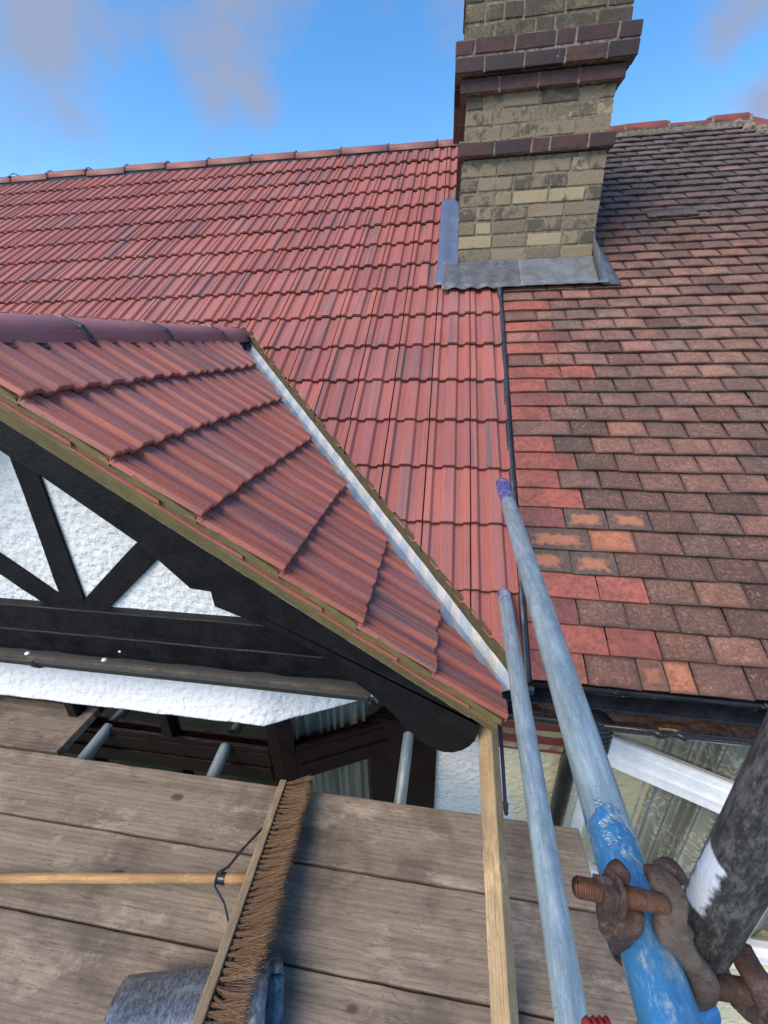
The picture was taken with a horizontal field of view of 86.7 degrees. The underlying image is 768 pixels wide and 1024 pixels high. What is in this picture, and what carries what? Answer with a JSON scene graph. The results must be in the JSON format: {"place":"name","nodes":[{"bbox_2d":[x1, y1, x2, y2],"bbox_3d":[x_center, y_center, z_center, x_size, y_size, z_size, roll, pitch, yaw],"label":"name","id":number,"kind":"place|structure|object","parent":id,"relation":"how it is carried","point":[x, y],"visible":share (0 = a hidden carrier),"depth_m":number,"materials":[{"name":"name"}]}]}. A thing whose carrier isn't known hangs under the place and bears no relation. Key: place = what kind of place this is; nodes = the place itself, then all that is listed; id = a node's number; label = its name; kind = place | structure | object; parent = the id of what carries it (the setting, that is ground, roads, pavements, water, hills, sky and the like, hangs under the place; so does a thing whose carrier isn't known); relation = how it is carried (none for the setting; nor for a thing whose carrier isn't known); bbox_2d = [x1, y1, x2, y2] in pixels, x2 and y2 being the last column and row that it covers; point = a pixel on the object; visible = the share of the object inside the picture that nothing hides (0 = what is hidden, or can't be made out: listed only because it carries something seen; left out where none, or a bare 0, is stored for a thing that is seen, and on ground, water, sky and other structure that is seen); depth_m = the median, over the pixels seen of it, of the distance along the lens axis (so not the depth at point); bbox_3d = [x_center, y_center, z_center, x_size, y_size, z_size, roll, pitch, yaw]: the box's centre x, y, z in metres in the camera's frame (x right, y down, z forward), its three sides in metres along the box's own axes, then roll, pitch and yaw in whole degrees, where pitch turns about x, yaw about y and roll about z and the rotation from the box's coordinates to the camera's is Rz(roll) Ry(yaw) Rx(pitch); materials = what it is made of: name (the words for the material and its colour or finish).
{"place":"outdoors","nodes":[
{"label":"outdoors","id":0,"kind":"place"},
{"bbox_2d":[0,697,99,755],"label":"scaffold board","id":1,"kind":"object","parent":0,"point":[42,727],"visible":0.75,"depth_m":1.78,"materials":[{"name":"brown wood"}]},
{"bbox_2d":[0,0,643,821],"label":"house","id":2,"kind":"structure","parent":0,"point":[256,450],"depth_m":1.85,"materials":[{"name":"red tile"}]},
{"bbox_2d":[77,723,113,759],"bbox_3d":[-1.281,1.151,1.413,0.049,0.049,0.931,1,23,5],"label":"scaffold tube","id":3,"kind":"object","parent":2,"relation":"attached to","point":[93,746],"visible":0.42,"depth_m":1.75,"materials":[{"name":"metal"}]},
{"bbox_2d":[63,702,285,785],"bbox_3d":[-1.147,1.383,2.000,1.478,1.450,0.074,2,23,8],"label":"bay window","id":4,"kind":"structure","parent":2,"relation":"in","point":[186,752],"depth_m":1.79,"materials":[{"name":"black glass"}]},
{"bbox_2d":[206,743,230,777],"bbox_3d":[-0.696,1.179,1.320,0.049,0.049,0.911,0,23,3],"label":"scaffold tube","id":5,"kind":"object","parent":2,"relation":"attached to","point":[219,761],"visible":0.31,"depth_m":1.66,"materials":[{"name":"metal"}]},
{"bbox_2d":[0,908,554,1023],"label":"scaffold board","id":6,"kind":"object","parent":5,"relation":"on","point":[53,971],"visible":0.82,"depth_m":1.05,"materials":[{"name":"brown wood"}]},
{"bbox_2d":[0,774,314,1023],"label":"broom","id":7,"kind":"object","parent":6,"relation":"on","point":[243,931],"visible":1,"depth_m":1.16,"materials":[{"name":"brown wood"}]},
{"bbox_2d":[102,954,284,1023],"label":"sheet roll","id":8,"kind":"object","parent":6,"relation":"on","point":[173,996],"visible":0.79,"depth_m":0.95,"materials":[{"name":"metal"}]},
{"bbox_2d":[478,724,518,1023],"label":"timber batten","id":9,"kind":"object","parent":6,"relation":"on","point":[502,991],"visible":0.89,"depth_m":1.06,"materials":[{"name":"brown wood"}]},
{"bbox_2d":[0,748,595,913],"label":"scaffold board","id":10,"kind":"object","parent":5,"relation":"on","point":[436,848],"visible":0.7,"depth_m":1.40,"materials":[{"name":"brown wood"}]},
{"bbox_2d":[498,723,507,815],"bbox_3d":[0.401,0.879,1.387,0.023,0.372,0.092,-14,26,-29],"label":"steel bar","id":11,"kind":"object","parent":10,"relation":"on","point":[505,806],"visible":0.85,"depth_m":1.39,"materials":[{"name":"black metal"}]},
{"bbox_2d":[0,814,637,1023],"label":"scaffold board","id":12,"kind":"object","parent":5,"relation":"on","point":[415,938],"visible":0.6,"depth_m":1.17,"materials":[{"name":"brown wood"}]},
{"bbox_2d":[277,697,389,798],"bbox_3d":[-0.108,1.356,2.017,0.689,1.450,0.138,-8,24,-16],"label":"bay window","id":13,"kind":"structure","parent":2,"relation":"in","point":[335,745],"depth_m":1.83,"materials":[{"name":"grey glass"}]},
{"bbox_2d":[394,731,413,804],"bbox_3d":[0.080,1.112,1.703,0.048,0.049,0.546,3,41,11],"label":"scaffold tube","id":14,"kind":"object","parent":2,"relation":"attached to","point":[403,771],"visible":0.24,"depth_m":1.71,"materials":[{"name":"metal"}]},
{"bbox_2d":[497,588,587,1023],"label":"scaffold tube","id":15,"kind":"object","parent":2,"relation":"attached to","point":[569,1006],"visible":1,"depth_m":0.76,"materials":[{"name":"metal"}]},
{"bbox_2d":[0,0,767,176],"label":"sky","id":16,"kind":"structure","parent":0,"point":[94,84],"materials":[{"name":"blue"}]},
{"bbox_2d":[658,727,677,731],"bbox_3d":[0.910,0.699,1.305,0.060,0.007,0.017,2,23,8],"label":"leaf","id":17,"kind":"object","parent":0,"point":[674,730],"visible":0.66,"depth_m":1.31,"materials":[{"name":"orange plant"}]},
{"bbox_2d":[636,1006,720,1023],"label":"scaffold tube","id":18,"kind":"object","parent":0,"point":[712,1016],"visible":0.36,"depth_m":0.36,"materials":[{"name":"blue paint"}]},
{"bbox_2d":[581,1015,610,1023],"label":"plastic cap","id":19,"kind":"object","parent":18,"relation":"attached to","point":[593,1019],"visible":1,"depth_m":0.40,"materials":[{"name":"red plastic"}]},
{"bbox_2d":[496,478,702,1023],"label":"scaffold tube","id":20,"kind":"object","parent":18,"relation":"on","point":[660,990],"visible":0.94,"depth_m":0.48,"materials":[{"name":"blue metal"}]},
{"bbox_2d":[572,856,719,1011],"bbox_3d":[0.229,0.375,0.375,0.131,0.154,0.068,2,23,8],"label":"scaffold clamp","id":21,"kind":"object","parent":20,"relation":"attached to","point":[622,905],"visible":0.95,"depth_m":0.34,"materials":[{"name":"metal"}]},
{"bbox_2d":[715,943,767,1023],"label":"scaffold clamp","id":22,"kind":"object","parent":18,"relation":"attached to","point":[745,993],"visible":0.81,"depth_m":0.37,"materials":[{"name":"metal"}]},
{"bbox_2d":[684,711,767,973],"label":"scaffold tube","id":23,"kind":"object","parent":22,"relation":"attached to","point":[726,890],"visible":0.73,"depth_m":0.34,"materials":[{"name":"metal"}]},
{"label":"ground","id":24,"kind":"structure","parent":0,"visible":0},
{"bbox_2d":[502,112,767,1023],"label":"house","id":25,"kind":"structure","parent":24,"relation":"on","point":[639,404],"depth_m":1.80,"materials":[{"name":"tile"}]},
{"bbox_2d":[570,736,750,889],"bbox_3d":[1.183,1.265,1.703,0.651,1.215,0.138,12,26,29],"label":"bay window","id":26,"kind":"structure","parent":25,"relation":"in","point":[690,782],"depth_m":1.65,"materials":[{"name":"white plastic"}]},
{"bbox_2d":[746,908,767,965],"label":"bay window","id":27,"kind":"structure","parent":25,"relation":"in","point":[760,947],"depth_m":1.73,"materials":[{"name":"white plastic"}]}
]}

